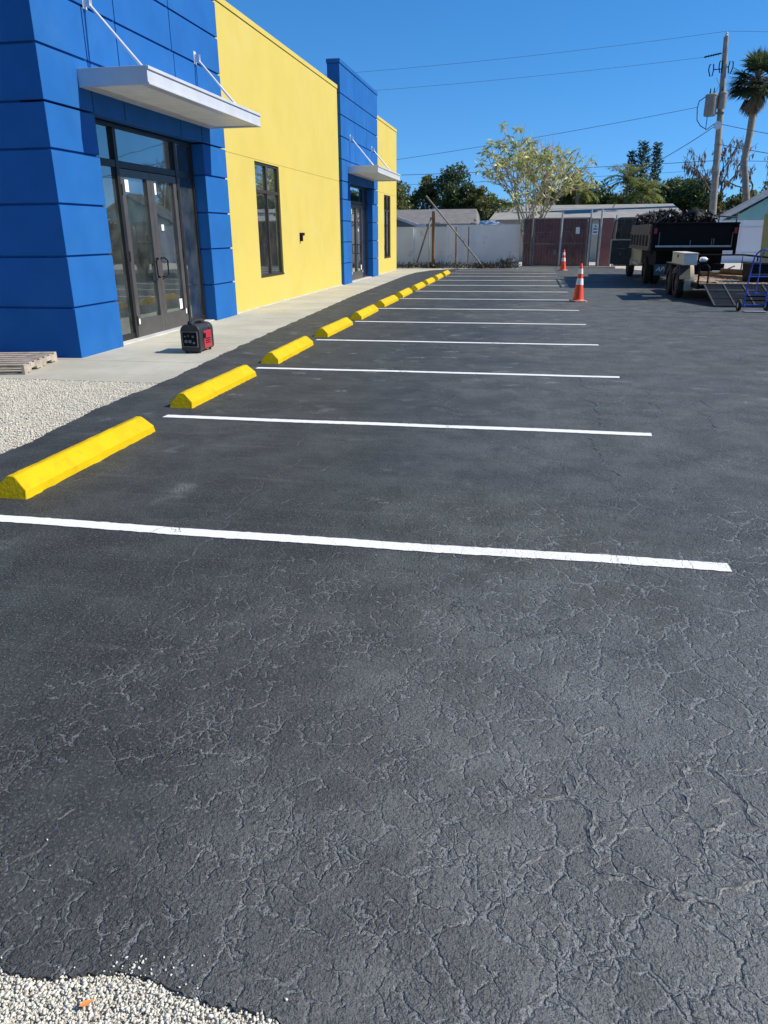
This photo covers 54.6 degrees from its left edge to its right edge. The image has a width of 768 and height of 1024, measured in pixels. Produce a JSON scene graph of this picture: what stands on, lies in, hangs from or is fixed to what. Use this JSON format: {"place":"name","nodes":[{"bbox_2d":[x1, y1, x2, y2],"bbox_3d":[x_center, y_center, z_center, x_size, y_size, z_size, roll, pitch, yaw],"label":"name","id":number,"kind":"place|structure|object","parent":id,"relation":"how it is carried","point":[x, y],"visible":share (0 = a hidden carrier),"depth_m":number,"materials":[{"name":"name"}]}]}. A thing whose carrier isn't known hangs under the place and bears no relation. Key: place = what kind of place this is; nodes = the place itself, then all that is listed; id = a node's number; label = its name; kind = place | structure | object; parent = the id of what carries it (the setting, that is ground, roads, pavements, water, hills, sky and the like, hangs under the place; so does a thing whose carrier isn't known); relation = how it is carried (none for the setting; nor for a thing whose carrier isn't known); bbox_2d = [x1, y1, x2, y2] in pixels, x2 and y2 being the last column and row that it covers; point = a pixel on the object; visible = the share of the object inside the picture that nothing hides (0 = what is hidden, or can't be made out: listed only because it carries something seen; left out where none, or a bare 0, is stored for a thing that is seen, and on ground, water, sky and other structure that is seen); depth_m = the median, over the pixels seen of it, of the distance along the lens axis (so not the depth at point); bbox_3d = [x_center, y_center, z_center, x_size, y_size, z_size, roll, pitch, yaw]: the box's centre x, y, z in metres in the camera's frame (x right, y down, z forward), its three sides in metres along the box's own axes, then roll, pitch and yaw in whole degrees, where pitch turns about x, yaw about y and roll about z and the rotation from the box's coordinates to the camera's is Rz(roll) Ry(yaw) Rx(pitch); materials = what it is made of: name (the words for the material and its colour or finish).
{"place":"outdoors","nodes":[
{"label":"outdoors","id":0,"kind":"place"},
{"bbox_2d":[0,378,157,453],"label":"gravel","id":1,"kind":"structure","parent":0,"point":[47,396],"depth_m":7.83,"materials":[{"name":"gravel"}]},
{"bbox_2d":[0,379,265,1023],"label":"gravel bed","id":2,"kind":"object","parent":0,"point":[157,1015],"depth_m":6.92,"materials":[{"name":"gravel"}]},
{"bbox_2d":[0,967,278,1023],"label":"gravel","id":3,"kind":"structure","parent":0,"point":[69,1008],"depth_m":1.69,"materials":[{"name":"gravel"}]},
{"bbox_2d":[78,999,94,1006],"bbox_3d":[-0.668,1.104,1.672,0.034,0.005,0.015,-5,21,-12],"label":"fallen leaf","id":4,"kind":"object","parent":3,"relation":"on","point":[84,1003],"visible":1,"depth_m":1.67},
{"bbox_2d":[0,268,440,383],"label":"sidewalk","id":5,"kind":"structure","parent":0,"point":[160,358],"depth_m":11.38,"materials":[{"name":"concrete"}]},
{"bbox_2d":[180,319,213,352],"bbox_3d":[-2.779,-2.624,11.057,0.312,0.461,0.524,3,21,10],"label":"portable generator","id":6,"kind":"object","parent":5,"relation":"on","point":[196,335],"visible":1,"depth_m":10.88,"materials":[{"name":"black plastic"}]},
{"bbox_2d":[0,269,767,1023],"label":"parking lot","id":7,"kind":"structure","parent":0,"point":[328,737],"depth_m":2.94,"materials":[{"name":"asphalt"}]},
{"bbox_2d":[0,416,154,498],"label":"wheel stop","id":8,"kind":"object","parent":7,"relation":"on","point":[30,481],"visible":1,"depth_m":5.45,"materials":[{"name":"yellow paint"}]},
{"bbox_2d":[0,839,287,1010],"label":"stray gravel","id":9,"kind":"structure","parent":7,"relation":"on","point":[165,969],"depth_m":1.76,"materials":[{"name":"gravel"}]},
{"bbox_2d":[170,365,256,407],"bbox_3d":[-1.860,-1.424,8.279,0.260,0.148,1.830,4,21,11],"label":"wheel stop","id":10,"kind":"object","parent":7,"relation":"on","point":[199,394],"visible":1,"depth_m":7.98,"materials":[{"name":"yellow paint"}]},
{"bbox_2d":[261,336,312,363],"bbox_3d":[-1.375,-2.370,10.797,0.260,0.148,1.830,3,21,9],"label":"wheel stop","id":11,"kind":"object","parent":7,"relation":"on","point":[281,354],"visible":1,"depth_m":10.46,"materials":[{"name":"yellow paint"}]},
{"bbox_2d":[314,317,352,336],"bbox_3d":[-0.886,-3.325,13.339,0.260,0.148,1.830,4,21,10],"label":"wheel stop","id":12,"kind":"object","parent":7,"relation":"on","point":[333,328],"visible":1,"depth_m":12.98,"materials":[{"name":"yellow paint"}]},
{"bbox_2d":[350,304,377,319],"bbox_3d":[-0.404,-4.266,15.845,0.260,0.148,1.830,3,21,10],"label":"wheel stop","id":13,"kind":"object","parent":7,"relation":"on","point":[363,313],"visible":0.99,"depth_m":15.43,"materials":[{"name":"yellow paint"}]},
{"bbox_2d":[0,515,731,571],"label":"parking line","id":14,"kind":"object","parent":7,"relation":"on","point":[644,561],"visible":1,"depth_m":4.14,"materials":[{"name":"white paint"}]},
{"bbox_2d":[0,375,767,988],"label":"asphalt cracks","id":15,"kind":"object","parent":7,"relation":"on","point":[702,849],"visible":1,"depth_m":2.14,"materials":[{"name":"asphalt"}]},
{"bbox_2d":[375,295,398,306],"bbox_3d":[0.077,-5.226,18.402,0.260,0.148,1.830,4,21,11],"label":"wheel stop","id":16,"kind":"object","parent":7,"relation":"on","point":[387,301],"visible":1,"depth_m":18.00,"materials":[{"name":"yellow paint"}]},
{"bbox_2d":[395,288,412,297],"bbox_3d":[0.558,-6.163,20.895,0.260,0.148,1.830,3,21,10],"label":"wheel stop","id":17,"kind":"object","parent":7,"relation":"on","point":[404,293],"visible":0.96,"depth_m":20.42,"materials":[{"name":"yellow paint"}]},
{"bbox_2d":[163,415,651,435],"bbox_3d":[0.094,-0.793,6.744,4.466,0.001,0.133,3,21,10],"label":"parking line","id":18,"kind":"object","parent":7,"relation":"on","point":[427,425],"visible":1,"depth_m":6.71,"materials":[{"name":"white paint"}]},
{"bbox_2d":[410,282,425,289],"bbox_3d":[1.071,-7.126,23.459,0.260,0.148,1.830,3,21,10],"label":"wheel stop","id":19,"kind":"object","parent":7,"relation":"on","point":[418,286],"visible":0.97,"depth_m":22.98,"materials":[{"name":"yellow paint"}]},
{"bbox_2d":[423,277,434,284],"bbox_3d":[1.558,-8.057,25.939,0.260,0.148,1.830,4,21,10],"label":"wheel stop","id":20,"kind":"object","parent":7,"relation":"on","point":[428,281],"visible":0.88,"depth_m":25.47,"materials":[{"name":"yellow paint"}]},
{"bbox_2d":[257,367,619,377],"bbox_3d":[0.580,-1.742,9.270,4.541,0.001,0.135,3,21,10],"label":"parking line","id":21,"kind":"object","parent":7,"relation":"on","point":[438,372],"visible":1,"depth_m":9.24,"materials":[{"name":"white paint"}]},
{"bbox_2d":[316,339,597,344],"bbox_3d":[1.091,-2.690,11.793,4.486,0.001,0.130,3,21,10],"label":"parking line","id":22,"kind":"object","parent":7,"relation":"on","point":[459,342],"visible":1,"depth_m":11.76,"materials":[{"name":"white paint"}]},
{"bbox_2d":[355,321,585,324],"bbox_3d":[1.605,-3.637,14.315,4.430,0.001,0.127,3,21,10],"label":"parking line","id":23,"kind":"object","parent":7,"relation":"on","point":[457,322],"visible":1,"depth_m":14.39,"materials":[{"name":"white paint"}]},
{"bbox_2d":[379,308,578,310],"bbox_3d":[2.087,-4.587,16.843,4.521,0.001,0.127,3,21,10],"label":"parking line","id":24,"kind":"object","parent":7,"relation":"on","point":[478,309],"visible":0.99,"depth_m":16.79,"materials":[{"name":"white paint"}]},
{"bbox_2d":[483,285,533,285],"bbox_3d":[3.593,-7.432,24.416,4.498,0.001,0.138,3,21,10],"label":"parking line","id":25,"kind":"object","parent":7,"relation":"on","point":[508,285],"visible":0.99,"depth_m":24.34,"materials":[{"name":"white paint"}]},
{"bbox_2d":[558,249,567,270],"bbox_3d":[8.073,-11.328,33.465,0.370,0.900,0.370,-18,27,-37],"label":"traffic cone","id":26,"kind":"object","parent":7,"relation":"on","point":[563,265],"visible":1,"depth_m":33.44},
{"bbox_2d":[569,263,586,301],"bbox_3d":[4.856,-5.691,18.466,0.370,0.900,0.370,-2,21,-6],"label":"traffic cone","id":27,"kind":"object","parent":7,"relation":"on","point":[578,295],"visible":1,"depth_m":18.44,"materials":[{"name":"plastic"}]},
{"bbox_2d":[609,212,740,282],"bbox_3d":[9.745,-9.294,26.193,3.020,2.176,8.477,3,21,10],"label":"dump truck","id":28,"kind":"object","parent":7,"relation":"on","point":[652,247],"visible":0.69,"depth_m":22.63,"materials":[{"name":"black paint"}]},
{"bbox_2d":[635,207,718,224],"bbox_3d":[9.473,-9.339,24.308,2.092,1.145,4.764,3,21,10],"label":"brush load","id":29,"kind":"object","parent":28,"relation":"on","point":[692,215],"visible":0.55,"depth_m":22.41,"materials":[{"name":"black plant"}]},
{"bbox_2d":[664,254,767,306],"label":"utility trailer","id":30,"kind":"object","parent":7,"relation":"on","point":[680,280],"visible":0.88,"depth_m":18.15,"materials":[{"name":"black paint"}]},
{"bbox_2d":[672,251,698,264],"bbox_3d":[7.716,-6.525,19.125,0.350,0.287,1.670,3,21,10],"label":"toolbox","id":31,"kind":"object","parent":30,"relation":"on","point":[684,258],"visible":1,"depth_m":18.43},
{"bbox_2d":[698,257,708,263],"bbox_3d":[7.891,-6.201,18.359,0.240,0.170,0.140,3,21,10],"label":"white jug","id":32,"kind":"object","parent":30,"relation":"on","point":[703,260],"visible":0.99,"depth_m":18.32,"materials":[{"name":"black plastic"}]},
{"bbox_2d":[703,274,741,278],"bbox_3d":[9.387,-6.330,20.032,0.140,0.050,3.036,-3,21,-6],"label":"plank","id":33,"kind":"object","parent":30,"relation":"on","point":[729,276],"visible":0.42,"depth_m":20.23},
{"bbox_2d":[700,272,741,275],"bbox_3d":[9.292,-6.455,20.167,0.100,0.070,2.084,-7,22,-18],"label":"plank","id":34,"kind":"object","parent":33,"relation":"on","point":[719,273],"visible":0.43,"depth_m":20.32,"materials":[{"name":"brown wood"}]},
{"bbox_2d":[720,268,741,273],"bbox_3d":[9.347,-6.348,19.653,0.120,0.120,1.320,-5,21,-13],"label":"pipe","id":35,"kind":"object","parent":34,"relation":"on","point":[734,271],"visible":0.66,"depth_m":19.81,"materials":[{"name":"wood"}]},
{"bbox_2d":[694,275,764,282],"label":"wood chips","id":36,"kind":"object","parent":30,"relation":"on","point":[722,281],"visible":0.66,"depth_m":19.05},
{"bbox_2d":[741,261,767,281],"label":"plastic tote","id":37,"kind":"object","parent":30,"relation":"on","point":[746,268],"visible":0.89,"depth_m":18.27,"materials":[{"name":"black plastic"}]},
{"bbox_2d":[736,249,767,311],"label":"hand truck","id":38,"kind":"object","parent":7,"relation":"on","point":[739,304],"visible":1,"depth_m":15.82,"materials":[{"name":"blue paint"}]},
{"bbox_2d":[756,214,767,290],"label":"plywood sheet","id":39,"kind":"object","parent":7,"relation":"on","point":[764,242],"visible":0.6,"depth_m":20.34,"materials":[{"name":"wood"}]},
{"bbox_2d":[225,0,767,207],"label":"sky","id":40,"kind":"structure","parent":0,"point":[372,36],"materials":[{"name":"blue"}]},
{"bbox_2d":[398,262,742,269],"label":"yard","id":41,"kind":"structure","parent":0,"point":[729,265],"depth_m":36.73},
{"bbox_2d":[396,180,423,209],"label":"leafy tree","id":42,"kind":"object","parent":41,"relation":"on","point":[403,202],"visible":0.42,"depth_m":49.73,"materials":[{"name":"green plant"}]},
{"bbox_2d":[415,217,431,267],"bbox_3d":[1.954,-13.402,37.060,0.906,2.377,0.081,9,23,24],"label":"brace pole","id":43,"kind":"object","parent":41,"relation":"on","point":[423,242],"visible":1,"depth_m":37.02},
{"bbox_2d":[410,174,440,209],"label":"leafy tree","id":44,"kind":"object","parent":41,"relation":"on","point":[422,192],"visible":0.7,"depth_m":50.73,"materials":[{"name":"green plant"}]},
{"bbox_2d":[428,221,429,265],"bbox_3d":[2.221,-13.167,36.698,0.065,2.242,0.119,12,24,30],"label":"fence pipe","id":45,"kind":"object","parent":41,"relation":"on","point":[429,244],"visible":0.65,"depth_m":36.68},
{"bbox_2d":[432,211,434,263],"bbox_3d":[2.444,-13.408,36.753,0.200,2.672,0.162,3,21,10],"label":"wooden post","id":46,"kind":"object","parent":41,"relation":"on","point":[433,236],"visible":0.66,"depth_m":36.63,"materials":[{"name":"brown wood"}]},
{"bbox_2d":[396,209,481,226],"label":"grey roof house","id":47,"kind":"structure","parent":41,"relation":"on","point":[462,216],"depth_m":44.01,"materials":[{"name":"grey"}]},
{"bbox_2d":[396,216,425,226],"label":"side roof","id":48,"kind":"structure","parent":47,"relation":"attached to","point":[402,222],"depth_m":39.63,"materials":[{"name":"grey"}]},
{"bbox_2d":[425,195,483,267],"bbox_3d":[3.468,-13.688,36.383,2.990,3.356,0.094,5,21,14],"label":"brace pole","id":49,"kind":"object","parent":41,"relation":"on","point":[452,228],"visible":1,"depth_m":36.34,"materials":[{"name":"wood"}]},
{"bbox_2d":[427,161,483,208],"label":"leafy tree","id":50,"kind":"object","parent":41,"relation":"on","point":[452,193],"visible":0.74,"depth_m":49.19,"materials":[{"name":"green plant"}]},
{"bbox_2d":[455,227,456,267],"bbox_3d":[3.586,-13.151,37.055,0.110,1.941,0.090,3,21,10],"label":"fence pipe","id":51,"kind":"object","parent":41,"relation":"on","point":[455,246],"visible":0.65,"depth_m":37.00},
{"bbox_2d":[396,224,520,267],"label":"block wall","id":52,"kind":"structure","parent":41,"relation":"on","point":[491,243],"depth_m":37.30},
{"bbox_2d":[397,258,520,268],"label":"weeds","id":53,"kind":"object","parent":41,"relation":"on","point":[507,263],"visible":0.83,"depth_m":36.74,"materials":[{"name":"green plant"}]},
{"bbox_2d":[467,227,469,262],"bbox_3d":[4.204,-13.149,37.040,0.065,1.940,0.065,-5,21,-11],"label":"fence pipe","id":54,"kind":"object","parent":41,"relation":"on","point":[468,243],"visible":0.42,"depth_m":36.89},
{"bbox_2d":[468,185,497,220],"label":"leafy tree","id":55,"kind":"object","parent":41,"relation":"on","point":[482,202],"visible":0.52,"depth_m":47.40,"materials":[{"name":"green plant"}]},
{"bbox_2d":[478,220,505,225],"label":"garden shed","id":56,"kind":"structure","parent":41,"relation":"on","point":[489,222],"depth_m":39.59,"materials":[{"name":"metal"}]},
{"bbox_2d":[481,197,514,219],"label":"leafy tree","id":57,"kind":"object","parent":41,"relation":"on","point":[503,203],"visible":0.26,"depth_m":45.87,"materials":[{"name":"green plant"}]},
{"bbox_2d":[529,215,533,265],"bbox_3d":[7.083,-12.958,35.731,0.110,2.421,0.090,3,21,10],"label":"gate post","id":58,"kind":"object","parent":41,"relation":"on","point":[531,240],"visible":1,"depth_m":35.67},
{"bbox_2d":[522,218,533,265],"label":"chain link gate","id":59,"kind":"structure","parent":58,"relation":"attached to","point":[524,237],"depth_m":35.84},
{"bbox_2d":[475,121,601,242],"bbox_3d":[7.636,-16.651,39.251,6.267,6.874,7.736,-7,22,-18],"label":"pale leaved tree","id":60,"kind":"object","parent":41,"relation":"on","point":[521,159],"visible":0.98,"depth_m":37.75,"materials":[{"name":"green plant"}]},
{"bbox_2d":[522,217,589,265],"bbox_3d":[8.614,-13.518,37.314,3.210,2.260,2.415,3,21,10],"label":"gate","id":61,"kind":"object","parent":41,"relation":"on","point":[544,248],"visible":0.62,"depth_m":36.23,"materials":[{"name":"metal"}]},
{"bbox_2d":[558,213,563,265],"bbox_3d":[8.420,-12.902,35.484,0.110,2.471,0.090,3,21,10],"label":"gate post","id":62,"kind":"object","parent":41,"relation":"on","point":[560,239],"visible":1,"depth_m":35.42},
{"bbox_2d":[531,218,560,265],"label":"chain link gate","id":63,"kind":"structure","parent":62,"relation":"attached to","point":[534,229],"depth_m":35.67,"materials":[{"name":"metal"}]},
{"bbox_2d":[560,218,588,265],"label":"chain link gate","id":64,"kind":"structure","parent":62,"relation":"attached to","point":[577,230],"depth_m":35.39,"materials":[{"name":"metal"}]},
{"bbox_2d":[518,266,614,268],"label":"kerb","id":65,"kind":"structure","parent":41,"relation":"on","point":[567,267],"depth_m":35.51,"materials":[{"name":"concrete"}]},
{"bbox_2d":[555,169,599,204],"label":"feather palm","id":66,"kind":"object","parent":41,"relation":"on","point":[587,191],"visible":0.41,"depth_m":49.04,"materials":[{"name":"green plant"}]},
{"bbox_2d":[489,204,681,261],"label":"pale roof house","id":67,"kind":"structure","parent":41,"relation":"on","point":[572,211],"depth_m":44.10,"materials":[{"name":"white metal"}]},
{"bbox_2d":[586,209,592,265],"bbox_3d":[9.716,-12.904,35.223,0.110,2.641,0.090,3,21,10],"label":"gate post","id":68,"kind":"object","parent":41,"relation":"on","point":[589,237],"visible":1,"depth_m":35.16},
{"bbox_2d":[588,218,600,265],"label":"chain link gate","id":69,"kind":"structure","parent":68,"relation":"attached to","point":[594,240],"depth_m":35.26,"materials":[{"name":"metal"}]},
{"bbox_2d":[592,224,598,234],"bbox_3d":[9.929,-13.283,34.977,0.280,0.480,0.018,3,21,10],"label":"notice sign","id":70,"kind":"object","parent":69,"relation":"attached to","point":[595,227],"visible":1,"depth_m":34.97,"materials":[{"name":"paper"}]},
{"bbox_2d":[596,209,603,265],"bbox_3d":[10.188,-12.876,35.139,0.110,2.641,0.090,3,21,10],"label":"gate post","id":71,"kind":"object","parent":41,"relation":"on","point":[600,237],"visible":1,"depth_m":35.07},
{"bbox_2d":[598,218,613,265],"bbox_3d":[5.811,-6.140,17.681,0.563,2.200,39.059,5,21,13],"label":"red brown panel","id":72,"kind":"object","parent":41,"relation":"on","point":[607,232],"visible":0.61,"depth_m":35.33,"materials":[{"name":"metal"}]},
{"bbox_2d":[607,190,645,203],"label":"leafy tree","id":73,"kind":"object","parent":41,"relation":"on","point":[629,201],"visible":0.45,"depth_m":50.12,"materials":[{"name":"green plant"}]},
{"bbox_2d":[603,162,654,195],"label":"feather palm","id":74,"kind":"object","parent":41,"relation":"on","point":[628,173],"visible":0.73,"depth_m":50.98,"materials":[{"name":"green plant"}]},
{"bbox_2d":[619,170,670,203],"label":"feather palm","id":75,"kind":"object","parent":41,"relation":"on","point":[642,191],"visible":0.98,"depth_m":49.05,"materials":[{"name":"green plant"}]},
{"bbox_2d":[717,220,763,262],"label":"panel wall","id":76,"kind":"structure","parent":41,"relation":"on","point":[749,237],"depth_m":40.48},
{"bbox_2d":[716,189,767,220],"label":"teal gable house","id":77,"kind":"structure","parent":41,"relation":"on","point":[757,207],"depth_m":45.19,"materials":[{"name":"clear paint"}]},
{"bbox_2d":[726,43,767,208],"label":"cabbage palm","id":78,"kind":"object","parent":41,"relation":"on","point":[755,90],"visible":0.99,"depth_m":44.52,"materials":[{"name":"green plant"}]},
{"bbox_2d":[557,171,594,204],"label":"leafy tree","id":79,"kind":"object","parent":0,"point":[567,199],"visible":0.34,"depth_m":50.57,"materials":[{"name":"green plant"}]},
{"bbox_3d":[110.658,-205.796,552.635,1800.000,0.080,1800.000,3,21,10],"label":"ground","id":80,"kind":"structure","parent":0,"visible":0},
{"bbox_2d":[0,0,400,357],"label":"commercial building","id":81,"kind":"structure","parent":80,"relation":"on","point":[167,166],"depth_m":12.89,"materials":[{"name":"blue paint"}]},
{"bbox_2d":[119,168,165,336],"bbox_3d":[-4.049,-4.332,12.555,0.160,2.600,1.010,3,21,10],"label":"door","id":82,"kind":"structure","parent":81,"relation":"in","point":[135,185],"depth_m":12.60,"materials":[{"name":"glass"}]},
{"bbox_2d":[149,173,189,329],"bbox_3d":[-3.861,-4.683,13.490,0.160,2.600,1.010,3,21,10],"label":"door","id":83,"kind":"structure","parent":81,"relation":"in","point":[164,193],"depth_m":13.52,"materials":[{"name":"glass"}]},
{"bbox_2d":[254,161,284,277],"bbox_3d":[-2.818,-7.072,18.097,0.140,2.530,1.750,3,21,10],"label":"window","id":84,"kind":"structure","parent":81,"relation":"in","point":[266,177],"depth_m":18.17,"materials":[{"name":"glass"}]},
{"bbox_2d":[351,204,358,280],"bbox_3d":[-1.095,-9.870,27.294,0.160,2.600,1.010,3,21,10],"label":"door","id":85,"kind":"structure","parent":81,"relation":"in","point":[353,207],"depth_m":27.43,"materials":[{"name":"glass"}]},
{"bbox_2d":[356,205,363,278],"bbox_3d":[-0.907,-10.221,28.229,0.160,2.600,1.010,3,21,10],"label":"door","id":86,"kind":"structure","parent":81,"relation":"in","point":[359,208],"depth_m":28.33,"materials":[{"name":"glass"}]},
{"bbox_2d":[384,195,389,257],"bbox_3d":[0.096,-12.500,32.646,0.140,2.560,1.550,3,21,10],"label":"window","id":87,"kind":"structure","parent":81,"relation":"in","point":[386,198],"depth_m":32.88,"materials":[{"name":"brown metal"}]},
{"bbox_2d":[530,185,559,204],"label":"leafy tree","id":88,"kind":"object","parent":80,"relation":"on","point":[553,195],"visible":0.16,"depth_m":53.19,"materials":[{"name":"green plant"}]},
{"bbox_2d":[580,179,628,204],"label":"leafy tree","id":89,"kind":"object","parent":80,"relation":"on","point":[602,194],"visible":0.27,"depth_m":52.97,"materials":[{"name":"green plant"}]},
{"bbox_2d":[622,150,636,194],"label":"columnar pine","id":90,"kind":"object","parent":80,"relation":"on","point":[631,158],"visible":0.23,"depth_m":57.82,"materials":[{"name":"green plant"}]},
{"bbox_2d":[629,140,652,203],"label":"columnar pine","id":91,"kind":"object","parent":80,"relation":"on","point":[641,153],"visible":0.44,"depth_m":57.36,"materials":[{"name":"green plant"}]},
{"bbox_2d":[648,142,663,198],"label":"columnar pine","id":92,"kind":"object","parent":80,"relation":"on","point":[657,155],"visible":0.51,"depth_m":57.70,"materials":[{"name":"green plant"}]},
{"bbox_2d":[638,175,710,211],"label":"leafy tree","id":93,"kind":"object","parent":80,"relation":"on","point":[687,194],"visible":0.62,"depth_m":53.44,"materials":[{"name":"green plant"}]},
{"bbox_2d":[692,192,728,219],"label":"leafy tree","id":94,"kind":"object","parent":80,"relation":"on","point":[720,204],"visible":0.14,"depth_m":51.72,"materials":[{"name":"green plant"}]},
{"bbox_2d":[696,32,733,217],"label":"utility pole","id":95,"kind":"object","parent":80,"relation":"on","point":[714,101],"visible":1,"depth_m":41.64,"materials":[{"name":"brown wood"}]},
{"bbox_2d":[376,57,702,90],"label":"power line","id":96,"kind":"object","parent":95,"relation":"attached to","point":[542,75],"visible":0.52,"depth_m":43.02,"materials":[{"name":"black metal"}]},
{"bbox_2d":[356,31,725,72],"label":"power line","id":97,"kind":"object","parent":95,"relation":"attached to","point":[542,54],"visible":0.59,"depth_m":42.67,"materials":[{"name":"black metal"}]},
{"bbox_2d":[397,107,696,159],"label":"power line","id":98,"kind":"object","parent":95,"relation":"attached to","point":[552,134],"visible":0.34,"depth_m":43.46,"materials":[{"name":"black metal"}]},
{"bbox_2d":[406,170,704,184],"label":"power line","id":99,"kind":"object","parent":95,"relation":"attached to","point":[575,177],"visible":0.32,"depth_m":44.25,"materials":[{"name":"black metal"}]},
{"bbox_2d":[410,160,713,174],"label":"power line","id":100,"kind":"object","parent":95,"relation":"attached to","point":[563,168],"visible":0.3,"depth_m":43.94,"materials":[{"name":"black metal"}]},
{"bbox_2d":[580,127,712,194],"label":"power line","id":101,"kind":"object","parent":95,"relation":"attached to","point":[657,161],"visible":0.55,"depth_m":46.10,"materials":[{"name":"black metal"}]},
{"bbox_2d":[682,135,757,195],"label":"bare tree","id":102,"kind":"object","parent":80,"relation":"on","point":[696,172],"visible":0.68,"depth_m":52.19,"materials":[{"name":"brown plant"}]},
{"bbox_2d":[718,156,767,195],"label":"bare tree","id":103,"kind":"object","parent":80,"relation":"on","point":[729,183],"visible":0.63,"depth_m":52.13,"materials":[{"name":"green plant"}]},
{"bbox_2d":[722,177,767,211],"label":"leafy tree","id":104,"kind":"object","parent":80,"relation":"on","point":[735,200],"visible":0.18,"depth_m":54.88,"materials":[{"name":"green plant"}]},
{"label":"pavement","id":105,"kind":"structure","parent":0,"visible":0},
{"bbox_2d":[0,352,57,374],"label":"wooden pallet","id":106,"kind":"object","parent":105,"relation":"on","point":[26,362],"visible":1,"depth_m":9.79,"materials":[{"name":"brown wood"}]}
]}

